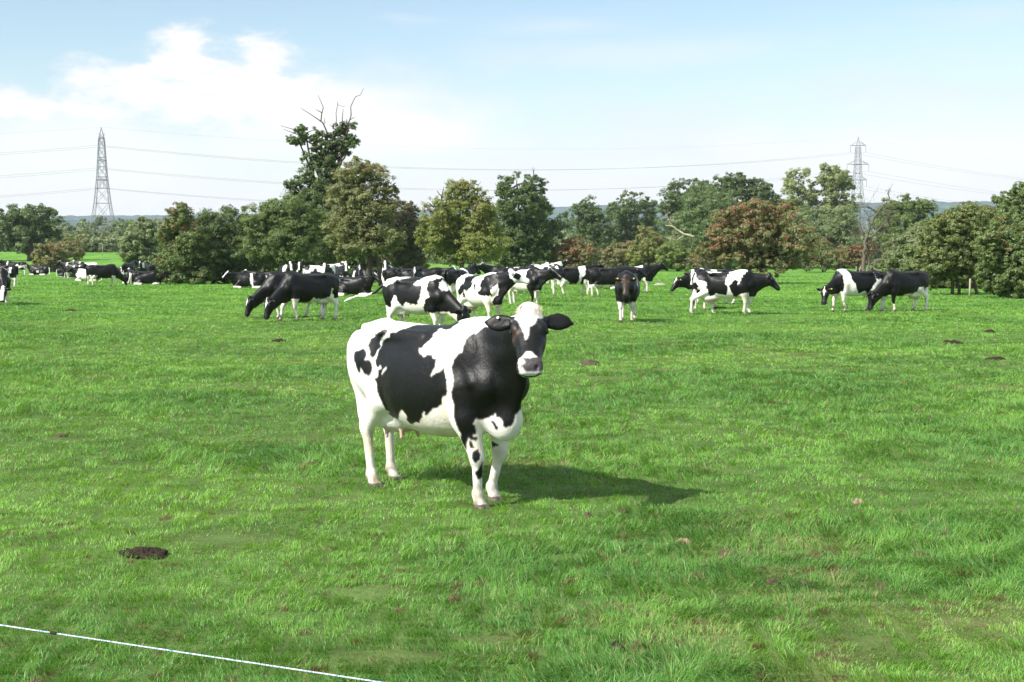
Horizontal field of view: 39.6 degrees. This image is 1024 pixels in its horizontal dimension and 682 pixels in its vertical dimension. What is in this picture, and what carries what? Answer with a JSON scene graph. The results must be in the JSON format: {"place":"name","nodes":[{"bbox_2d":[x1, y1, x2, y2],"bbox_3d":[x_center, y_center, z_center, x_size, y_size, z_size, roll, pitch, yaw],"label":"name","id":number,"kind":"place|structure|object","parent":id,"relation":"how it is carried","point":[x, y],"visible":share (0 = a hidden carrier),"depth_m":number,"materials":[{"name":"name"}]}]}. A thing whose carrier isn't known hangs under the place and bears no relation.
{"place":"outdoors","nodes":[
{"label":"outdoors","id":0,"kind":"place"},
{"bbox_2d":[0,624,380,681],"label":"fence rope","id":1,"kind":"object","parent":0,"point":[53,632],"visible":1,"depth_m":2.86,"materials":[{"name":"fabric"}]},
{"bbox_2d":[0,243,1023,681],"bbox_3d":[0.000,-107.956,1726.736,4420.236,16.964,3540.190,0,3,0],"label":"ground","id":2,"kind":"structure","parent":0,"point":[864,641],"depth_m":10.85,"materials":[{"name":"plant"}]},
{"bbox_2d":[0,267,10,303],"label":"cow","id":3,"kind":"object","parent":2,"relation":"on","point":[5,283],"visible":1,"depth_m":55.60},
{"bbox_2d":[0,265,18,287],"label":"cow","id":4,"kind":"object","parent":2,"relation":"on","point":[13,270],"visible":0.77,"depth_m":85.68},
{"bbox_2d":[0,259,26,275],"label":"cow","id":5,"kind":"object","parent":2,"relation":"on","point":[22,266],"visible":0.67,"depth_m":137.61},
{"bbox_2d":[0,203,65,260],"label":"oak tree","id":6,"kind":"object","parent":2,"relation":"on","point":[26,227],"visible":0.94,"depth_m":213.13,"materials":[{"name":"green plant"}]},
{"bbox_2d":[27,264,49,274],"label":"cow","id":7,"kind":"object","parent":2,"relation":"on","point":[38,270],"visible":0.94,"depth_m":142.61},
{"bbox_2d":[30,241,68,271],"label":"hawthorn bush","id":8,"kind":"object","parent":2,"relation":"on","point":[55,253],"visible":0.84,"depth_m":159.06,"materials":[{"name":"green plant"}]},
{"bbox_2d":[56,267,66,277],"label":"cow","id":9,"kind":"object","parent":2,"relation":"on","point":[60,271],"visible":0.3,"depth_m":128.53},
{"bbox_2d":[47,237,85,261],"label":"hawthorn bush","id":10,"kind":"object","parent":2,"relation":"on","point":[74,249],"visible":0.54,"depth_m":176.88,"materials":[{"name":"green plant"}]},
{"bbox_2d":[55,261,86,279],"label":"cow","id":11,"kind":"object","parent":2,"relation":"on","point":[65,266],"visible":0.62,"depth_m":118.68},
{"bbox_2d":[66,267,101,280],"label":"cow","id":12,"kind":"object","parent":2,"relation":"on","point":[79,274],"visible":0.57,"depth_m":110.70},
{"bbox_2d":[71,260,97,264],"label":"cow","id":13,"kind":"object","parent":2,"relation":"on","point":[74,261],"visible":0.23,"depth_m":127.58},
{"bbox_2d":[89,127,114,231],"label":"pylon","id":14,"kind":"object","parent":2,"relation":"on","point":[100,179],"visible":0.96,"depth_m":631.47,"materials":[{"name":"metal"}]},
{"bbox_2d":[85,264,126,285],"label":"cow","id":15,"kind":"object","parent":2,"relation":"on","point":[112,271],"visible":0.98,"depth_m":90.65},
{"bbox_2d":[65,242,153,251],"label":"hedge","id":16,"kind":"object","parent":2,"relation":"on","point":[93,247],"visible":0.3,"depth_m":260.96,"materials":[{"name":"green plant"}]},
{"bbox_2d":[122,268,134,283],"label":"cow","id":17,"kind":"object","parent":2,"relation":"on","point":[128,274],"visible":0.66,"depth_m":100.19},
{"bbox_2d":[121,260,137,274],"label":"cow","id":18,"kind":"object","parent":2,"relation":"on","point":[130,265],"visible":0.72,"depth_m":118.17},
{"bbox_2d":[115,216,167,270],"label":"tree","id":19,"kind":"object","parent":2,"relation":"on","point":[132,247],"visible":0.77,"depth_m":138.71,"materials":[{"name":"green plant"}]},
{"bbox_2d":[117,546,167,559],"bbox_3d":[-2.326,1.327,8.936,0.351,0.064,0.260,0,3,0],"label":"molehill","id":20,"kind":"object","parent":2,"relation":"on","point":[139,552],"visible":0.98,"depth_m":8.88,"materials":[{"name":"soil"}]},
{"bbox_2d":[137,260,148,270],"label":"cow","id":21,"kind":"object","parent":2,"relation":"on","point":[142,266],"visible":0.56,"depth_m":120.00},
{"bbox_2d":[130,270,170,284],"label":"cow","id":22,"kind":"object","parent":2,"relation":"on","point":[142,277],"visible":1,"depth_m":97.10},
{"bbox_2d":[148,263,157,270],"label":"cow","id":23,"kind":"object","parent":2,"relation":"on","point":[151,267],"visible":0.41,"depth_m":114.89},
{"bbox_2d":[152,201,224,283],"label":"hawthorn","id":24,"kind":"object","parent":2,"relation":"on","point":[182,243],"visible":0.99,"depth_m":97.41,"materials":[{"name":"green plant"}]},
{"bbox_2d":[187,204,261,283],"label":"hawthorn","id":25,"kind":"object","parent":2,"relation":"on","point":[224,235],"visible":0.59,"depth_m":100.04,"materials":[{"name":"green plant"}]},
{"bbox_2d":[222,271,266,287],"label":"cow","id":26,"kind":"object","parent":2,"relation":"on","point":[243,279],"visible":0.88,"depth_m":85.66},
{"bbox_2d":[242,269,269,275],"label":"cow","id":27,"kind":"object","parent":2,"relation":"on","point":[245,271],"visible":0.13,"depth_m":92.86},
{"bbox_2d":[212,239,317,276],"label":"thicket","id":28,"kind":"object","parent":2,"relation":"on","point":[311,262],"visible":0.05,"depth_m":114.81,"materials":[{"name":"green plant"}]},
{"bbox_2d":[234,194,333,271],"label":"hawthorn","id":29,"kind":"object","parent":2,"relation":"on","point":[274,235],"visible":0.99,"depth_m":97.72,"materials":[{"name":"green plant"}]},
{"bbox_2d":[245,271,323,318],"bbox_3d":[-6.996,-1.417,43.886,2.613,1.472,0.727,-2,4,-30],"label":"cow","id":30,"kind":"object","parent":2,"relation":"on","point":[269,286],"visible":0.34,"depth_m":43.42},
{"bbox_2d":[279,261,294,272],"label":"cow","id":31,"kind":"object","parent":2,"relation":"on","point":[287,267],"visible":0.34,"depth_m":83.92},
{"bbox_2d":[295,262,304,273],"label":"cow","id":32,"kind":"object","parent":2,"relation":"on","point":[299,267],"visible":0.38,"depth_m":93.94},
{"bbox_2d":[263,271,339,320],"bbox_3d":[-6.163,-1.310,41.662,2.593,1.472,0.728,-3,4,-41],"label":"cow","id":33,"kind":"object","parent":2,"relation":"on","point":[294,288],"visible":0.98,"depth_m":41.39},
{"bbox_2d":[279,88,363,265],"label":"oak tree","id":34,"kind":"object","parent":2,"relation":"on","point":[323,161],"visible":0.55,"depth_m":104.91,"materials":[{"name":"green plant"}]},
{"bbox_2d":[303,261,349,273],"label":"cow","id":35,"kind":"object","parent":2,"relation":"on","point":[312,269],"visible":0.26,"depth_m":85.60},
{"bbox_2d":[319,263,337,273],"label":"cow","id":36,"kind":"object","parent":2,"relation":"on","point":[328,268],"visible":0.4,"depth_m":80.00},
{"bbox_2d":[335,261,350,276],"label":"cow","id":37,"kind":"object","parent":2,"relation":"on","point":[342,270],"visible":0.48,"depth_m":75.04},
{"bbox_2d":[352,264,365,276],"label":"cow","id":38,"kind":"object","parent":2,"relation":"on","point":[358,270],"visible":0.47,"depth_m":72.03},
{"bbox_2d":[338,271,380,295],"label":"cow","id":39,"kind":"object","parent":2,"relation":"on","point":[361,285],"visible":0.86,"depth_m":68.54},
{"bbox_2d":[318,156,407,285],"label":"hawthorn","id":40,"kind":"object","parent":2,"relation":"on","point":[356,195],"visible":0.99,"depth_m":91.06,"materials":[{"name":"green plant"}]},
{"bbox_2d":[299,238,430,274],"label":"thicket","id":41,"kind":"object","parent":2,"relation":"on","point":[362,261],"visible":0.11,"depth_m":119.61,"materials":[{"name":"green plant"}]},
{"bbox_2d":[379,261,395,282],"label":"cow","id":42,"kind":"object","parent":2,"relation":"on","point":[385,265],"visible":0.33,"depth_m":76.05},
{"bbox_2d":[374,196,430,267],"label":"hawthorn","id":43,"kind":"object","parent":2,"relation":"on","point":[406,257],"visible":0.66,"depth_m":110.89,"materials":[{"name":"green plant"}]},
{"bbox_2d":[384,267,428,280],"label":"cow","id":44,"kind":"object","parent":2,"relation":"on","point":[389,273],"visible":0.21,"depth_m":65.11},
{"bbox_2d":[344,275,471,324],"bbox_3d":[-2.363,-0.822,33.575,3.420,1.471,0.832,2,4,32],"label":"cow","id":45,"kind":"object","parent":2,"relation":"on","point":[432,296],"visible":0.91,"depth_m":33.10},
{"bbox_2d":[407,266,423,276],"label":"cow","id":46,"kind":"object","parent":2,"relation":"on","point":[415,272],"visible":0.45,"depth_m":59.17},
{"bbox_2d":[399,266,456,276],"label":"cow","id":47,"kind":"object","parent":2,"relation":"on","point":[438,271],"visible":0.16,"depth_m":62.20},
{"bbox_2d":[347,302,573,509],"bbox_3d":[-0.459,0.474,11.091,0.764,1.605,2.624,-3,4,-41],"label":"cow","id":48,"kind":"object","parent":2,"relation":"on","point":[467,381],"visible":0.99,"depth_m":10.76},
{"bbox_2d":[441,263,480,293],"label":"cow","id":49,"kind":"object","parent":2,"relation":"on","point":[450,276],"visible":0.49,"depth_m":55.80},
{"bbox_2d":[412,177,516,268],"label":"hawthorn","id":50,"kind":"object","parent":2,"relation":"on","point":[442,221],"visible":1,"depth_m":102.84,"materials":[{"name":"green plant"}]},
{"bbox_2d":[0,215,935,263],"bbox_3d":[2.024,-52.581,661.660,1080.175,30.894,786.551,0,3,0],"label":"distant woods","id":51,"kind":"object","parent":2,"relation":"on","point":[82,232],"visible":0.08,"depth_m":448.69,"materials":[{"name":"green plant"}]},
{"bbox_2d":[456,269,529,316],"bbox_3d":[-0.656,-1.169,38.309,0.808,1.572,2.670,-3,5,-42],"label":"cow","id":52,"kind":"object","parent":2,"relation":"on","point":[487,291],"visible":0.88,"depth_m":37.85},
{"bbox_2d":[479,262,526,292],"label":"cow","id":53,"kind":"object","parent":2,"relation":"on","point":[485,268],"visible":0.21,"depth_m":73.75},
{"bbox_2d":[491,250,558,266],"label":"bush","id":54,"kind":"object","parent":2,"relation":"on","point":[494,262],"visible":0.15,"depth_m":170.94,"materials":[{"name":"green plant"}]},
{"bbox_2d":[488,167,564,266],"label":"oak tree","id":55,"kind":"object","parent":2,"relation":"on","point":[528,245],"visible":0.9,"depth_m":148.29,"materials":[{"name":"green plant"}]},
{"bbox_2d":[496,266,561,299],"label":"cow","id":56,"kind":"object","parent":2,"relation":"on","point":[501,270],"visible":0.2,"depth_m":61.80},
{"bbox_2d":[507,267,561,305],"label":"cow","id":57,"kind":"object","parent":2,"relation":"on","point":[538,278],"visible":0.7,"depth_m":53.80},
{"bbox_2d":[526,263,557,284],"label":"cow","id":58,"kind":"object","parent":2,"relation":"on","point":[544,266],"visible":0.32,"depth_m":96.47},
{"bbox_2d":[543,260,571,266],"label":"cow","id":59,"kind":"object","parent":2,"relation":"on","point":[562,263],"visible":0.37,"depth_m":134.76},
{"bbox_2d":[550,236,601,267],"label":"hawthorn bush","id":60,"kind":"object","parent":2,"relation":"on","point":[573,255],"visible":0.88,"depth_m":149.06,"materials":[{"name":"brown plant"}]},
{"bbox_2d":[551,262,604,295],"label":"cow","id":61,"kind":"object","parent":2,"relation":"on","point":[575,276],"visible":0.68,"depth_m":68.19},
{"bbox_2d":[556,194,619,265],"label":"oak tree","id":62,"kind":"object","parent":2,"relation":"on","point":[584,227],"visible":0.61,"depth_m":232.63,"materials":[{"name":"green plant"}]},
{"bbox_2d":[579,359,599,364],"bbox_3d":[1.333,0.366,24.446,0.407,0.103,0.321,0,3,0],"label":"cow pat","id":63,"kind":"object","parent":2,"relation":"on","point":[589,362],"visible":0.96,"depth_m":24.37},
{"bbox_2d":[587,266,646,296],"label":"cow","id":64,"kind":"object","parent":2,"relation":"on","point":[600,277],"visible":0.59,"depth_m":66.16},
{"bbox_2d":[609,640,624,651],"bbox_3d":[0.493,1.447,6.714,0.071,0.057,0.086,-2,4,-28],"label":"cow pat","id":65,"kind":"object","parent":2,"relation":"on","point":[614,643],"visible":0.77,"depth_m":6.70,"materials":[{"name":"soil"}]},
{"bbox_2d":[599,240,638,267],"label":"hawthorn bush","id":66,"kind":"object","parent":2,"relation":"on","point":[613,256],"visible":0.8,"depth_m":189.24,"materials":[{"name":"green plant"}]},
{"bbox_2d":[615,270,639,321],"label":"cow","id":67,"kind":"object","parent":2,"relation":"on","point":[627,287],"visible":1,"depth_m":40.08},
{"bbox_2d":[600,189,667,254],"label":"oak tree","id":68,"kind":"object","parent":2,"relation":"on","point":[626,213],"visible":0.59,"depth_m":238.71,"materials":[{"name":"green plant"}]},
{"bbox_2d":[618,261,668,292],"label":"cow","id":69,"kind":"object","parent":2,"relation":"on","point":[651,271],"visible":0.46,"depth_m":74.69},
{"bbox_2d":[625,225,665,270],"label":"hawthorn bush","id":70,"kind":"object","parent":2,"relation":"on","point":[650,257],"visible":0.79,"depth_m":184.38,"materials":[{"name":"green plant"}]},
{"bbox_2d":[655,240,694,271],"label":"bush","id":71,"kind":"object","parent":2,"relation":"on","point":[676,251],"visible":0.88,"depth_m":178.77,"materials":[{"name":"green plant"}]},
{"bbox_2d":[654,177,714,262],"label":"oak tree","id":72,"kind":"object","parent":2,"relation":"on","point":[673,205],"visible":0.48,"depth_m":226.47,"materials":[{"name":"green plant"}]},
{"bbox_2d":[678,248,710,269],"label":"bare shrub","id":73,"kind":"object","parent":2,"relation":"on","point":[699,262],"visible":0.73,"depth_m":91.92,"materials":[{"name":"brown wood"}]},
{"bbox_2d":[684,269,715,309],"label":"cow","id":74,"kind":"object","parent":2,"relation":"on","point":[691,272],"visible":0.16,"depth_m":49.70},
{"bbox_2d":[670,268,734,303],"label":"cow","id":75,"kind":"object","parent":2,"relation":"on","point":[682,281],"visible":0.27,"depth_m":56.24},
{"bbox_2d":[671,183,742,268],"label":"willow","id":76,"kind":"object","parent":2,"relation":"on","point":[697,211],"visible":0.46,"depth_m":203.38,"materials":[{"name":"green plant"}]},
{"bbox_2d":[660,211,694,239],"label":"fallen branch","id":77,"kind":"object","parent":76,"relation":"in","point":[689,235],"visible":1,"depth_m":177.39,"materials":[{"name":"brown wood"}]},
{"bbox_2d":[540,244,873,268],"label":"hedge","id":78,"kind":"object","parent":2,"relation":"on","point":[602,249],"visible":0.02,"depth_m":210.77,"materials":[{"name":"green plant"}]},
{"bbox_2d":[689,269,779,314],"bbox_3d":[7.118,-1.552,45.435,2.853,1.471,0.726,1,3,11],"label":"cow","id":79,"kind":"object","parent":2,"relation":"on","point":[743,284],"visible":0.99,"depth_m":45.21},
{"bbox_2d":[710,172,789,267],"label":"oak tree","id":80,"kind":"object","parent":2,"relation":"on","point":[736,186],"visible":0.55,"depth_m":219.61,"materials":[{"name":"green plant"}]},
{"bbox_2d":[689,196,817,277],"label":"hawthorn","id":81,"kind":"object","parent":2,"relation":"on","point":[757,234],"visible":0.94,"depth_m":99.03,"materials":[{"name":"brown plant"}]},
{"bbox_2d":[764,577,780,585],"bbox_3d":[1.494,1.385,8.162,0.111,0.064,0.070,-1,3,-10],"label":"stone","id":82,"kind":"object","parent":2,"relation":"on","point":[773,580],"visible":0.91,"depth_m":8.14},
{"bbox_2d":[780,167,818,224],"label":"poplar","id":83,"kind":"object","parent":2,"relation":"on","point":[789,184],"visible":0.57,"depth_m":240.14,"materials":[{"name":"green plant"}]},
{"bbox_2d":[797,579,814,587],"bbox_3d":[1.683,1.390,8.121,0.123,0.061,0.071,0,3,0],"label":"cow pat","id":84,"kind":"object","parent":2,"relation":"on","point":[807,581],"visible":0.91,"depth_m":8.10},
{"bbox_2d":[788,233,847,271],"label":"bush","id":85,"kind":"object","parent":2,"relation":"on","point":[828,254],"visible":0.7,"depth_m":170.61,"materials":[{"name":"green plant"}]},
{"bbox_2d":[776,204,863,266],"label":"willow","id":86,"kind":"object","parent":2,"relation":"on","point":[829,228],"visible":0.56,"depth_m":212.23,"materials":[{"name":"green plant"}]},
{"bbox_2d":[810,162,861,233],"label":"poplar","id":87,"kind":"object","parent":2,"relation":"on","point":[833,179],"visible":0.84,"depth_m":240.19,"materials":[{"name":"green plant"}]},
{"bbox_2d":[817,269,884,311],"bbox_3d":[11.453,-1.707,48.112,2.571,1.472,0.745,-1,4,-23],"label":"cow","id":88,"kind":"object","parent":2,"relation":"on","point":[843,283],"visible":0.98,"depth_m":47.83},
{"bbox_2d":[837,240,878,270],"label":"hawthorn bush","id":89,"kind":"object","parent":2,"relation":"on","point":[847,258],"visible":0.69,"depth_m":154.39,"materials":[{"name":"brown plant"}]},
{"bbox_2d":[848,137,868,231],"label":"pylon","id":90,"kind":"object","parent":2,"relation":"on","point":[856,164],"visible":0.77,"depth_m":759.83,"materials":[{"name":"metal"}]},
{"bbox_2d":[11,189,961,207],"bbox_3d":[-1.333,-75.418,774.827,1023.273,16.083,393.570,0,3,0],"label":"power cable","id":91,"kind":"object","parent":90,"relation":"hanging from","point":[267,201],"visible":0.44,"depth_m":649.27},
{"bbox_2d":[0,127,992,159],"bbox_3d":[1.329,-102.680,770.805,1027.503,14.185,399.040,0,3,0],"label":"earth wire","id":92,"kind":"object","parent":90,"relation":"attached to","point":[480,148],"visible":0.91,"depth_m":690.45,"materials":[{"name":"metal"}]},
{"bbox_2d":[3,168,992,191],"bbox_3d":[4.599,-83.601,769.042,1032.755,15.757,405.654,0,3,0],"label":"power cable","id":93,"kind":"object","parent":90,"relation":"hanging from","point":[415,188],"visible":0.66,"depth_m":654.12,"materials":[{"name":"metal"}]},
{"bbox_2d":[5,187,993,207],"bbox_3d":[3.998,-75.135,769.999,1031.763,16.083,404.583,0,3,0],"label":"power cable","id":94,"kind":"object","parent":90,"relation":"hanging from","point":[265,200],"visible":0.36,"depth_m":639.79,"materials":[{"name":"metal"}]},
{"bbox_2d":[4,169,998,194],"bbox_3d":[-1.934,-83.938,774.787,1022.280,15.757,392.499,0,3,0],"label":"power cable","id":95,"kind":"object","parent":90,"relation":"hanging from","point":[415,189],"visible":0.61,"depth_m":684.48,"materials":[{"name":"metal"}]},
{"bbox_2d":[6,145,1016,177],"bbox_3d":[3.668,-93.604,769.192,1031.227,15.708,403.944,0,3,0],"label":"power cable","id":96,"kind":"object","parent":90,"relation":"hanging from","point":[514,169],"visible":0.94,"depth_m":700.31,"materials":[{"name":"metal"}]},
{"bbox_2d":[3,147,1020,179],"bbox_3d":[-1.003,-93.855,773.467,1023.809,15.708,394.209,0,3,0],"label":"power cable","id":97,"kind":"object","parent":90,"relation":"hanging from","point":[456,169],"visible":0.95,"depth_m":690.01,"materials":[{"name":"metal"}]},
{"bbox_2d":[839,182,901,270],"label":"dead tree","id":98,"kind":"object","parent":2,"relation":"on","point":[866,248],"visible":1,"depth_m":117.66,"materials":[{"name":"grey wood"}]},
{"bbox_2d":[867,269,928,311],"bbox_3d":[13.174,-1.723,48.491,2.593,1.472,0.727,-2,4,-27],"label":"cow","id":99,"kind":"object","parent":2,"relation":"on","point":[893,283],"visible":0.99,"depth_m":48.20},
{"bbox_2d":[866,219,933,273],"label":"willow","id":100,"kind":"object","parent":2,"relation":"on","point":[907,238],"visible":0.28,"depth_m":123.91,"materials":[{"name":"green plant"}]},
{"bbox_2d":[868,193,940,250],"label":"oak tree","id":101,"kind":"object","parent":2,"relation":"on","point":[906,206],"visible":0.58,"depth_m":188.10,"materials":[{"name":"green plant"}]},
{"bbox_2d":[909,551,929,556],"bbox_3d":[2.576,1.354,9.016,0.120,0.048,0.111,-3,4,-40],"label":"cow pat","id":102,"kind":"object","parent":2,"relation":"on","point":[919,554],"visible":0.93,"depth_m":9.00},
{"bbox_2d":[880,244,996,288],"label":"bush","id":103,"kind":"object","parent":2,"relation":"on","point":[909,252],"visible":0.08,"depth_m":83.65,"materials":[{"name":"green plant"}]},
{"bbox_2d":[905,200,995,294],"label":"hawthorn","id":104,"kind":"object","parent":2,"relation":"on","point":[949,255],"visible":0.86,"depth_m":69.20,"materials":[{"name":"green plant"}]},
{"bbox_2d":[940,340,962,343],"bbox_3d":[9.595,0.020,31.157,0.516,0.102,0.402,0,3,0],"label":"cow pat","id":105,"kind":"object","parent":2,"relation":"on","point":[952,341],"visible":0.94,"depth_m":31.04,"materials":[{"name":"soil"}]},
{"bbox_2d":[940,202,998,236],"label":"hawthorn bush","id":106,"kind":"object","parent":2,"relation":"on","point":[992,211],"visible":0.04,"depth_m":94.58,"materials":[{"name":"green plant"}]},
{"bbox_2d":[985,357,1005,359],"bbox_3d":[8.674,0.319,25.493,0.372,0.079,0.218,0,3,0],"label":"cow pat","id":107,"kind":"object","parent":2,"relation":"on","point":[996,358],"visible":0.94,"depth_m":25.43,"materials":[{"name":"soil"}]},
{"bbox_2d":[969,213,1023,297],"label":"hawthorn","id":108,"kind":"object","parent":2,"relation":"on","point":[1000,249],"visible":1,"depth_m":63.34,"materials":[{"name":"green plant"}]},
{"bbox_2d":[987,181,1023,235],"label":"oak tree","id":109,"kind":"object","parent":2,"relation":"on","point":[1013,205],"visible":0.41,"depth_m":116.65,"materials":[{"name":"green plant"}]},
{"bbox_2d":[0,0,1023,215],"label":"sky","id":110,"kind":"structure","parent":0,"point":[544,86],"materials":[{"name":"blue"}]},
{"bbox_2d":[50,201,996,220],"bbox_3d":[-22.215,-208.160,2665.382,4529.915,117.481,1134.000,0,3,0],"label":"hills","id":111,"kind":"structure","parent":0,"point":[940,204],"depth_m":2649.85,"materials":[{"name":"plant"}]},
{"bbox_2d":[61,208,1003,237],"bbox_3d":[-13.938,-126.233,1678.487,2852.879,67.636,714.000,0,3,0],"label":"wooded ridge","id":112,"kind":"structure","parent":0,"point":[72,222],"depth_m":1651.47,"materials":[{"name":"plant"}]},
{"bbox_2d":[717,549,738,555],"bbox_3d":[1.384,1.355,9.046,0.164,0.046,0.117,-2,4,-26],"label":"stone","id":113,"kind":"object","parent":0,"point":[721,552],"visible":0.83,"depth_m":9.04,"materials":[{"name":"stone"}]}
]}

